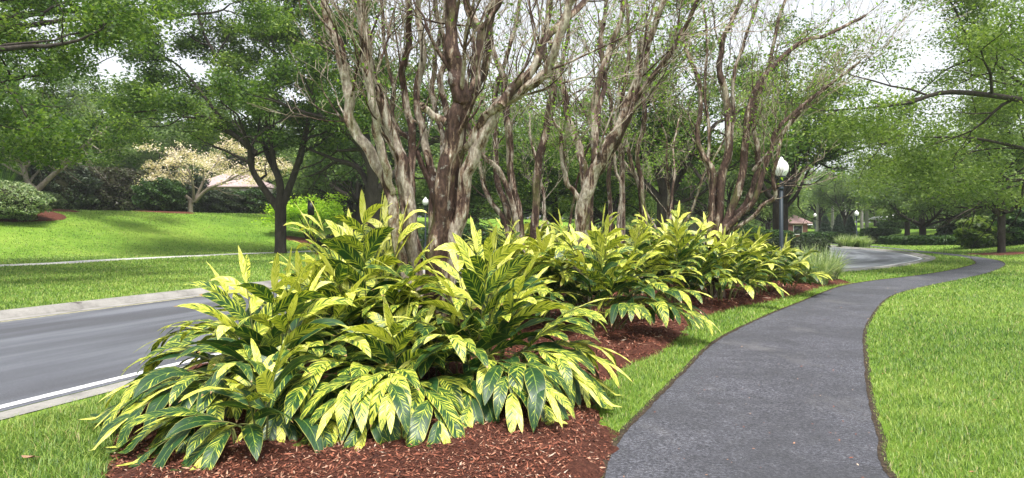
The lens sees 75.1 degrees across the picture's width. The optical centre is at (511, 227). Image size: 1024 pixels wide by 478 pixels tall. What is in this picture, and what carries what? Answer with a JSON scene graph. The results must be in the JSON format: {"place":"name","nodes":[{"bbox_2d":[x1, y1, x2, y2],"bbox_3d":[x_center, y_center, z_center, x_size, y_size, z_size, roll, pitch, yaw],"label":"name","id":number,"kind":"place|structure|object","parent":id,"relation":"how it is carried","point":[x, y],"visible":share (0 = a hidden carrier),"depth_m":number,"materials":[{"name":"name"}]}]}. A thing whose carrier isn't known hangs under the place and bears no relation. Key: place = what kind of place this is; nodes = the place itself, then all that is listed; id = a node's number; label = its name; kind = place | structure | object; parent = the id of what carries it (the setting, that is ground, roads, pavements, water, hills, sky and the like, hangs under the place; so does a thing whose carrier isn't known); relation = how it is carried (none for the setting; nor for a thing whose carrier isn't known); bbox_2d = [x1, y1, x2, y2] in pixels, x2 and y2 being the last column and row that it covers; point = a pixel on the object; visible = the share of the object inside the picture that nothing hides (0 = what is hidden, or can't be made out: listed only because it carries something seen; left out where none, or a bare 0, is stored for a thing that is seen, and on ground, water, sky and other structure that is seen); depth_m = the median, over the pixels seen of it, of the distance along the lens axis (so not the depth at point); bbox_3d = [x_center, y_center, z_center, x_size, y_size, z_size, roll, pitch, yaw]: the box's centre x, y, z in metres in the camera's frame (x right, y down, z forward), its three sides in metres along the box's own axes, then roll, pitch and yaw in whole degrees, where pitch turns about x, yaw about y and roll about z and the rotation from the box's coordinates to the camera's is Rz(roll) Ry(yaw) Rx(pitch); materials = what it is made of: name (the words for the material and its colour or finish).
{"place":"outdoors","nodes":[
{"label":"outdoors","id":0,"kind":"place"},
{"bbox_2d":[0,238,422,265],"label":"pavement","id":1,"kind":"structure","parent":0,"point":[81,261],"depth_m":35.46,"materials":[{"name":"concrete"}]},
{"bbox_2d":[0,229,923,411],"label":"road","id":2,"kind":"structure","parent":0,"point":[40,355],"depth_m":9.92,"materials":[{"name":"grey asphalt"}]},
{"bbox_2d":[0,273,423,320],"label":"road gutter","id":3,"kind":"object","parent":2,"relation":"on","point":[45,314],"visible":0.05,"depth_m":13.93,"materials":[{"name":"concrete"}]},
{"bbox_2d":[0,246,921,407],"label":"road line","id":4,"kind":"object","parent":2,"relation":"on","point":[70,389],"visible":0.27,"depth_m":7.18,"materials":[{"name":"paint"}]},
{"bbox_2d":[0,246,930,419],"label":"road gutter","id":5,"kind":"object","parent":2,"relation":"on","point":[42,405],"visible":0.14,"depth_m":6.55,"materials":[{"name":"concrete"}]},
{"bbox_2d":[0,209,1023,477],"bbox_3d":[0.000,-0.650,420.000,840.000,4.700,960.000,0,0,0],"label":"ground","id":6,"kind":"structure","parent":0,"point":[72,238],"depth_m":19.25,"materials":[{"name":"green plant"}]},
{"bbox_2d":[0,158,44,189],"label":"fern palm","id":7,"kind":"object","parent":6,"relation":"on","point":[4,176],"visible":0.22,"depth_m":51.72,"materials":[{"name":"green plant"}]},
{"bbox_2d":[0,179,55,220],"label":"pale shrub","id":8,"kind":"object","parent":6,"relation":"on","point":[25,200],"visible":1,"depth_m":45.80,"materials":[{"name":"green plant"}]},
{"bbox_2d":[0,211,66,221],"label":"mulch ring","id":9,"kind":"object","parent":6,"relation":"on","point":[45,215],"visible":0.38,"depth_m":49.26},
{"bbox_2d":[41,191,67,208],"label":"pale shrub","id":10,"kind":"object","parent":6,"relation":"on","point":[59,201],"visible":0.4,"depth_m":55.95,"materials":[{"name":"green plant"}]},
{"bbox_2d":[11,157,102,209],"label":"hedge shrub","id":11,"kind":"object","parent":6,"relation":"on","point":[70,189],"visible":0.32,"depth_m":64.95,"materials":[{"name":"green plant"}]},
{"bbox_2d":[39,209,79,211],"bbox_3d":[-38.097,-1.150,53.900,5.800,0.869,3.000,0,0,0],"label":"mulch ring","id":12,"kind":"object","parent":6,"relation":"on","point":[63,210],"visible":0.25,"depth_m":53.77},
{"bbox_2d":[0,2,177,195],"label":"oak tree","id":13,"kind":"object","parent":12,"relation":"on","point":[101,141],"visible":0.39,"depth_m":51.43,"materials":[{"name":"green plant"}]},
{"bbox_2d":[2,70,134,166],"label":"oak tree","id":14,"kind":"object","parent":6,"relation":"on","point":[82,100],"visible":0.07,"depth_m":88.58,"materials":[{"name":"green plant"}]},
{"bbox_2d":[71,161,133,210],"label":"hedge shrub","id":15,"kind":"object","parent":6,"relation":"on","point":[108,193],"visible":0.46,"depth_m":68.08,"materials":[{"name":"green plant"}]},
{"bbox_2d":[64,131,157,169],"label":"oak tree","id":16,"kind":"object","parent":6,"relation":"on","point":[111,164],"visible":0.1,"depth_m":82.41,"materials":[{"name":"green plant"}]},
{"bbox_2d":[112,168,168,210],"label":"hedge shrub","id":17,"kind":"object","parent":6,"relation":"on","point":[135,175],"visible":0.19,"depth_m":69.86,"materials":[{"name":"green plant"}]},
{"bbox_2d":[0,0,300,177],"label":"oak tree","id":18,"kind":"object","parent":6,"relation":"on","point":[102,17],"visible":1,"depth_m":20.71,"materials":[{"name":"green plant"}]},
{"bbox_2d":[110,125,203,172],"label":"oak tree","id":19,"kind":"object","parent":6,"relation":"on","point":[143,155],"visible":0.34,"depth_m":86.28,"materials":[{"name":"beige plant"}]},
{"bbox_2d":[141,211,194,213],"bbox_3d":[-33.392,-1.094,62.970,6.400,0.987,4.600,0,0,0],"label":"mulch ring","id":20,"kind":"object","parent":6,"relation":"on","point":[177,212],"visible":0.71,"depth_m":62.18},
{"bbox_2d":[131,174,187,210],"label":"round bush","id":21,"kind":"object","parent":20,"relation":"on","point":[162,194],"visible":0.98,"depth_m":62.86,"materials":[{"name":"green plant"}]},
{"bbox_2d":[147,168,212,211],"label":"hedge shrub","id":22,"kind":"object","parent":6,"relation":"on","point":[198,204],"visible":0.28,"depth_m":72.28,"materials":[{"name":"green plant"}]},
{"bbox_2d":[98,72,263,180],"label":"oak tree","id":23,"kind":"object","parent":6,"relation":"on","point":[181,126],"visible":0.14,"depth_m":93.02,"materials":[{"name":"green plant"}]},
{"bbox_2d":[175,147,247,180],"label":"oak tree","id":24,"kind":"object","parent":6,"relation":"on","point":[189,167],"visible":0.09,"depth_m":91.86,"materials":[{"name":"beige plant"}]},
{"bbox_2d":[133,132,292,211],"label":"flowering tree","id":25,"kind":"object","parent":6,"relation":"on","point":[172,160],"visible":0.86,"depth_m":65.27,"materials":[{"name":"beige plant"}]},
{"bbox_2d":[194,187,249,212],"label":"hedge shrub","id":26,"kind":"object","parent":6,"relation":"on","point":[220,202],"visible":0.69,"depth_m":74.72,"materials":[{"name":"green plant"}]},
{"bbox_2d":[129,81,327,189],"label":"oak tree","id":27,"kind":"object","parent":6,"relation":"on","point":[240,161],"visible":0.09,"depth_m":97.25,"materials":[{"name":"green plant"}]},
{"bbox_2d":[80,0,379,253],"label":"oak tree","id":28,"kind":"object","parent":6,"relation":"on","point":[150,94],"visible":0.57,"depth_m":42.25,"materials":[{"name":"green plant"}]},
{"bbox_2d":[194,173,274,210],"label":"house","id":29,"kind":"structure","parent":6,"relation":"on","point":[240,185],"depth_m":83.36,"materials":[{"name":"white paint"}]},
{"bbox_2d":[231,188,275,213],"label":"hedge shrub","id":30,"kind":"object","parent":6,"relation":"on","point":[256,200],"visible":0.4,"depth_m":76.66,"materials":[{"name":"green plant"}]},
{"bbox_2d":[286,236,317,243],"bbox_3d":[-18.030,1.413,59.440,5.800,1.403,3.600,0,0,0],"label":"mulch ring","id":31,"kind":"object","parent":6,"relation":"on","point":[299,239],"visible":0.34,"depth_m":59.24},
{"bbox_2d":[251,192,354,239],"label":"shrub","id":32,"kind":"object","parent":31,"relation":"on","point":[293,213],"visible":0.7,"depth_m":59.20,"materials":[{"name":"green plant"}]},
{"bbox_2d":[276,148,345,205],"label":"oak tree","id":33,"kind":"object","parent":6,"relation":"on","point":[284,156],"visible":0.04,"depth_m":78.16,"materials":[{"name":"green plant"}]},
{"bbox_2d":[263,142,384,217],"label":"oak tree","id":34,"kind":"object","parent":6,"relation":"on","point":[347,201],"visible":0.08,"depth_m":76.60,"materials":[{"name":"green plant"}]},
{"bbox_2d":[0,262,694,318],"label":"kerb","id":35,"kind":"structure","parent":6,"relation":"on","point":[17,312],"depth_m":14.47,"materials":[{"name":"concrete"}]},
{"bbox_2d":[235,57,476,231],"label":"oak tree","id":36,"kind":"object","parent":6,"relation":"on","point":[335,174],"visible":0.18,"depth_m":65.57,"materials":[{"name":"green plant"}]},
{"bbox_2d":[201,0,544,231],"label":"oak tree","id":37,"kind":"object","parent":6,"relation":"on","point":[370,180],"visible":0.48,"depth_m":39.58,"materials":[{"name":"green plant"}]},
{"bbox_2d":[355,126,531,225],"bbox_3d":[-6.031,-3.900,60.956,16.489,11.827,19.103,0,0,-12],"label":"oak tree","id":38,"kind":"object","parent":6,"relation":"on","point":[422,191],"visible":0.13,"depth_m":58.46,"materials":[{"name":"green plant"}]},
{"bbox_2d":[395,84,522,204],"bbox_3d":[-4.795,-6.064,67.415,17.034,16.338,22.018,0,0,25],"label":"oak tree","id":39,"kind":"object","parent":6,"relation":"on","point":[426,121],"visible":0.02,"depth_m":61.75,"materials":[{"name":"green plant"}]},
{"bbox_2d":[100,277,850,477],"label":"mulch bed","id":40,"kind":"object","parent":6,"relation":"on","point":[582,466],"visible":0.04,"depth_m":4.91,"materials":[{"name":"brown wood"}]},
{"bbox_2d":[106,334,349,470],"bbox_3d":[-1.995,1.228,4.967,1.694,0.889,1.352,0,0,-37],"label":"ginger plant","id":41,"kind":"object","parent":40,"relation":"on","point":[204,446],"visible":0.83,"depth_m":4.78,"materials":[{"name":"green plant"}]},
{"bbox_2d":[78,246,400,458],"bbox_3d":[-2.293,0.918,5.884,2.787,1.512,2.302,0,0,-14],"label":"ginger plant","id":42,"kind":"object","parent":40,"relation":"on","point":[171,386],"visible":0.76,"depth_m":5.69,"materials":[{"name":"green plant"}]},
{"bbox_2d":[136,249,398,417],"bbox_3d":[-2.347,0.940,6.845,2.697,1.468,2.308,0,0,-30],"label":"ginger plant","id":43,"kind":"object","parent":40,"relation":"on","point":[339,311],"visible":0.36,"depth_m":6.74,"materials":[{"name":"green plant"}]},
{"bbox_2d":[269,253,390,339],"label":"ginger plant","id":44,"kind":"object","parent":40,"relation":"on","point":[305,283],"visible":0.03,"depth_m":9.38,"materials":[{"name":"green plant"}]},
{"bbox_2d":[210,188,450,358],"bbox_3d":[-1.917,0.610,7.650,2.618,2.126,2.548,0,0,0],"label":"ginger plant","id":45,"kind":"object","parent":40,"relation":"on","point":[348,246],"visible":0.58,"depth_m":7.34,"materials":[{"name":"green plant"}]},
{"bbox_2d":[236,294,477,451],"bbox_3d":[-1.220,1.137,6.104,1.995,1.072,2.659,0,0,0],"label":"ginger plant","id":46,"kind":"object","parent":40,"relation":"on","point":[361,402],"visible":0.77,"depth_m":5.23,"materials":[{"name":"green plant"}]},
{"bbox_2d":[407,313,523,378],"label":"ginger plant","id":47,"kind":"object","parent":40,"relation":"on","point":[474,333],"visible":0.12,"depth_m":6.79,"materials":[{"name":"green plant"}]},
{"bbox_2d":[324,216,631,433],"bbox_3d":[-0.212,0.770,6.681,2.933,1.808,2.755,0,0,40],"label":"ginger plant","id":48,"kind":"object","parent":40,"relation":"on","point":[556,376],"visible":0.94,"depth_m":6.42,"materials":[{"name":"green plant"}]},
{"bbox_2d":[423,218,581,310],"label":"ginger plant","id":49,"kind":"object","parent":40,"relation":"on","point":[516,254],"visible":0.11,"depth_m":10.62,"materials":[{"name":"green plant"}]},
{"bbox_2d":[388,0,623,296],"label":"crape myrtle","id":50,"kind":"object","parent":40,"relation":"on","point":[512,206],"visible":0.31,"depth_m":13.50,"materials":[{"name":"brown plant"}]},
{"bbox_2d":[248,0,773,364],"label":"crape myrtle","id":51,"kind":"object","parent":40,"relation":"on","point":[449,182],"visible":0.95,"depth_m":7.69,"materials":[{"name":"brown plant"}]},
{"bbox_2d":[466,216,562,253],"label":"ginger plant","id":52,"kind":"object","parent":40,"relation":"on","point":[527,226],"visible":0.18,"depth_m":15.81,"materials":[{"name":"green plant"}]},
{"bbox_2d":[458,223,621,321],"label":"ginger plant","id":53,"kind":"object","parent":40,"relation":"on","point":[548,239],"visible":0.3,"depth_m":11.06,"materials":[{"name":"green plant"}]},
{"bbox_2d":[525,209,597,302],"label":"ginger plant","id":54,"kind":"object","parent":40,"relation":"on","point":[565,228],"visible":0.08,"depth_m":14.36,"materials":[{"name":"green plant"}]},
{"bbox_2d":[493,3,658,238],"bbox_3d":[1.463,-2.231,18.222,4.459,7.983,5.668,0,0,0],"label":"crape myrtle","id":55,"kind":"object","parent":40,"relation":"on","point":[542,189],"visible":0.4,"depth_m":17.79,"materials":[{"name":"brown plant"}]},
{"bbox_2d":[504,202,720,335],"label":"ginger plant","id":56,"kind":"object","parent":40,"relation":"on","point":[601,267],"visible":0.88,"depth_m":10.48,"materials":[{"name":"green plant"}]},
{"bbox_2d":[476,0,773,317],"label":"crape myrtle","id":57,"kind":"object","parent":40,"relation":"on","point":[601,156],"visible":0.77,"depth_m":11.70,"materials":[{"name":"brown plant"}]},
{"bbox_2d":[535,0,717,289],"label":"crape myrtle","id":58,"kind":"object","parent":40,"relation":"on","point":[621,217],"visible":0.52,"depth_m":16.84,"materials":[{"name":"brown plant"}]},
{"bbox_2d":[566,214,705,304],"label":"ginger plant","id":59,"kind":"object","parent":40,"relation":"on","point":[656,263],"visible":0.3,"depth_m":13.44,"materials":[{"name":"green plant"}]},
{"bbox_2d":[582,28,776,237],"bbox_3d":[5.325,-2.161,20.772,6.177,7.868,6.668,0,0,0],"label":"crape myrtle","id":60,"kind":"object","parent":40,"relation":"on","point":[666,161],"visible":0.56,"depth_m":20.91,"materials":[{"name":"brown plant"}]},
{"bbox_2d":[631,200,748,302],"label":"ginger plant","id":61,"kind":"object","parent":40,"relation":"on","point":[680,238],"visible":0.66,"depth_m":13.96,"materials":[{"name":"green plant"}]},
{"bbox_2d":[657,211,788,300],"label":"ginger plant","id":62,"kind":"object","parent":40,"relation":"on","point":[728,263],"visible":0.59,"depth_m":14.59,"materials":[{"name":"green plant"}]},
{"bbox_2d":[702,226,811,293],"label":"ginger plant","id":63,"kind":"object","parent":40,"relation":"on","point":[769,256],"visible":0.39,"depth_m":15.78,"materials":[{"name":"green plant"}]},
{"bbox_2d":[775,157,788,249],"bbox_3d":[9.104,-0.325,22.500,0.480,4.150,0.480,0,0,0],"label":"street lamp","id":64,"kind":"object","parent":40,"relation":"on","point":[785,167],"visible":0.72,"depth_m":22.44,"materials":[{"name":"black metal"}]},
{"bbox_2d":[609,0,972,297],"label":"crape myrtle","id":65,"kind":"object","parent":40,"relation":"on","point":[716,197],"visible":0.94,"depth_m":15.35,"materials":[{"name":"brown plant"}]},
{"bbox_2d":[743,234,838,292],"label":"ginger plant","id":66,"kind":"object","parent":40,"relation":"on","point":[808,267],"visible":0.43,"depth_m":16.82,"materials":[{"name":"green plant"}]},
{"bbox_2d":[790,243,846,284],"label":"grass clump","id":67,"kind":"object","parent":40,"relation":"on","point":[825,268],"visible":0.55,"depth_m":19.27,"materials":[{"name":"green plant"}]},
{"bbox_2d":[799,244,861,279],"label":"grass clump","id":68,"kind":"object","parent":40,"relation":"on","point":[833,257],"visible":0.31,"depth_m":20.75,"materials":[{"name":"green plant"}]},
{"bbox_2d":[461,221,505,250],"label":"understorey shrub","id":69,"kind":"object","parent":6,"relation":"on","point":[466,233],"visible":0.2,"depth_m":42.93,"materials":[{"name":"green plant"}]},
{"bbox_2d":[415,101,560,229],"bbox_3d":[-1.695,-4.310,55.860,16.146,12.647,12.492,0,0,6],"label":"oak tree","id":70,"kind":"object","parent":6,"relation":"on","point":[512,115],"visible":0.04,"depth_m":54.03,"materials":[{"name":"green plant"}]},
{"bbox_2d":[63,169,974,228],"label":"distant woodland","id":71,"kind":"object","parent":6,"relation":"on","point":[810,213],"visible":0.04,"depth_m":130.62,"materials":[{"name":"green plant"}]},
{"bbox_2d":[463,115,614,232],"bbox_3d":[2.408,-3.791,51.186,12.314,11.552,15.510,0,0,14],"label":"oak tree","id":72,"kind":"object","parent":6,"relation":"on","point":[523,190],"visible":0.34,"depth_m":47.34,"materials":[{"name":"green plant"}]},
{"bbox_2d":[515,118,675,222],"bbox_3d":[6.692,-3.849,53.150,12.314,11.674,15.510,0,0,12],"label":"oak tree","id":73,"kind":"object","parent":6,"relation":"on","point":[565,203],"visible":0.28,"depth_m":49.41,"materials":[{"name":"green plant"}]},
{"bbox_2d":[512,0,824,237],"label":"oak tree","id":74,"kind":"object","parent":6,"relation":"on","point":[661,195],"visible":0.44,"depth_m":35.21,"materials":[{"name":"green plant"}]},
{"bbox_2d":[630,130,812,235],"bbox_3d":[19.120,-3.766,62.310,17.366,11.544,14.990,0,0,16],"label":"oak tree","id":75,"kind":"object","parent":6,"relation":"on","point":[683,193],"visible":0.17,"depth_m":59.49,"materials":[{"name":"green plant"}]},
{"bbox_2d":[731,229,795,251],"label":"clipped hedge","id":76,"kind":"object","parent":6,"relation":"on","point":[775,234],"visible":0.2,"depth_m":43.37,"materials":[{"name":"green plant"}]},
{"bbox_2d":[724,169,818,229],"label":"oak tree","id":77,"kind":"object","parent":6,"relation":"on","point":[803,205],"visible":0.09,"depth_m":99.23,"materials":[{"name":"green plant"}]},
{"bbox_2d":[602,256,975,477],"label":"soil edge","id":78,"kind":"object","parent":6,"relation":"on","point":[624,430],"visible":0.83,"depth_m":7.23,"materials":[{"name":"brown soil"}]},
{"bbox_2d":[764,237,831,254],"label":"clipped hedge","id":79,"kind":"object","parent":6,"relation":"on","point":[802,242],"visible":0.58,"depth_m":40.93,"materials":[{"name":"green plant"}]},
{"bbox_2d":[788,215,812,236],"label":"garden hut","id":80,"kind":"object","parent":6,"relation":"on","point":[799,223],"visible":0.48,"depth_m":94.60,"materials":[{"name":"pink tile"}]},
{"bbox_2d":[605,243,1004,477],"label":"footpath","id":81,"kind":"structure","parent":6,"relation":"on","point":[784,369],"depth_m":6.39,"materials":[{"name":"grey asphalt"}]},
{"bbox_2d":[793,162,850,228],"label":"oak tree","id":82,"kind":"object","parent":6,"relation":"on","point":[820,214],"visible":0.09,"depth_m":110.92,"materials":[{"name":"green plant"}]},
{"bbox_2d":[800,231,845,243],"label":"clipped hedge","id":83,"kind":"object","parent":6,"relation":"on","point":[828,235],"visible":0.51,"depth_m":71.23,"materials":[{"name":"green plant"}]},
{"bbox_2d":[707,10,944,234],"bbox_3d":[20.152,-6.588,46.388,14.177,17.177,13.887,0,0,18],"label":"oak tree","id":84,"kind":"object","parent":6,"relation":"on","point":[828,157],"visible":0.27,"depth_m":45.82,"materials":[{"name":"green plant"}]},
{"bbox_2d":[832,214,845,234],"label":"cone shrub","id":85,"kind":"object","parent":6,"relation":"on","point":[839,227],"visible":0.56,"depth_m":85.60,"materials":[{"name":"green plant"}]},
{"bbox_2d":[809,168,875,226],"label":"oak tree","id":86,"kind":"object","parent":6,"relation":"on","point":[832,196],"visible":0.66,"depth_m":99.56,"materials":[{"name":"green plant"}]},
{"bbox_2d":[833,233,857,246],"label":"grass clump","id":87,"kind":"object","parent":6,"relation":"on","point":[847,241],"visible":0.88,"depth_m":57.49,"materials":[{"name":"green plant"}]},
{"bbox_2d":[845,216,858,237],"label":"cone shrub","id":88,"kind":"object","parent":6,"relation":"on","point":[850,227],"visible":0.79,"depth_m":85.55,"materials":[{"name":"green plant"}]},
{"bbox_2d":[851,234,875,246],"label":"grass clump","id":89,"kind":"object","parent":6,"relation":"on","point":[864,241],"visible":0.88,"depth_m":57.51,"materials":[{"name":"green plant"}]},
{"bbox_2d":[729,0,1023,263],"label":"oak tree","id":90,"kind":"object","parent":6,"relation":"on","point":[984,46],"visible":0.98,"depth_m":25.44,"materials":[{"name":"green plant"}]},
{"bbox_2d":[859,227,901,236],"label":"clipped hedge","id":91,"kind":"object","parent":6,"relation":"on","point":[867,231],"visible":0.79,"depth_m":91.34,"materials":[{"name":"green plant"}]},
{"bbox_2d":[831,245,935,271],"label":"kerb","id":92,"kind":"structure","parent":6,"relation":"on","point":[905,264],"depth_m":35.74,"materials":[{"name":"concrete"}]},
{"bbox_2d":[874,221,953,228],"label":"clipped hedge","id":93,"kind":"object","parent":6,"relation":"on","point":[892,224],"visible":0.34,"depth_m":103.41,"materials":[{"name":"green plant"}]},
{"bbox_2d":[878,233,956,244],"bbox_3d":[38.855,1.077,61.489,4.137,1.469,15.256,0,0,0],"label":"groundcover bed","id":94,"kind":"object","parent":6,"relation":"on","point":[935,239],"visible":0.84,"depth_m":61.08,"materials":[{"name":"green plant"}]},
{"bbox_2d":[838,169,1023,234],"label":"oak tree","id":95,"kind":"object","parent":6,"relation":"on","point":[891,207],"visible":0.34,"depth_m":66.55,"materials":[{"name":"green plant"}]},
{"bbox_2d":[862,252,1005,477],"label":"soil edge","id":96,"kind":"object","parent":6,"relation":"on","point":[877,428],"visible":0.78,"depth_m":6.30,"materials":[{"name":"brown soil"}]},
{"bbox_2d":[934,222,957,234],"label":"leafy shrub","id":97,"kind":"object","parent":6,"relation":"on","point":[943,230],"visible":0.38,"depth_m":59.52,"materials":[{"name":"green plant"}]},
{"bbox_2d":[941,122,1023,215],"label":"oak tree","id":98,"kind":"object","parent":6,"relation":"on","point":[1017,193],"visible":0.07,"depth_m":56.75,"materials":[{"name":"green plant"}]},
{"bbox_2d":[952,215,1015,248],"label":"leafy shrub","id":99,"kind":"object","parent":6,"relation":"on","point":[980,225],"visible":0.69,"depth_m":49.18,"materials":[{"name":"green plant"}]},
{"bbox_2d":[964,252,1023,255],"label":"mulch ring","id":100,"kind":"object","parent":6,"relation":"on","point":[1006,253],"visible":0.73,"depth_m":40.91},
{"bbox_2d":[871,57,1023,252],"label":"oak tree","id":101,"kind":"object","parent":100,"relation":"on","point":[1001,238],"visible":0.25,"depth_m":41.64,"materials":[{"name":"green plant"}]},
{"bbox_2d":[991,208,1023,244],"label":"leafy shrub","id":102,"kind":"object","parent":6,"relation":"on","point":[1016,226],"visible":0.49,"depth_m":48.08,"materials":[{"name":"green plant"}]},
{"bbox_2d":[0,0,1023,222],"label":"sky","id":103,"kind":"structure","parent":0,"point":[113,67],"materials":[{"name":"white"}]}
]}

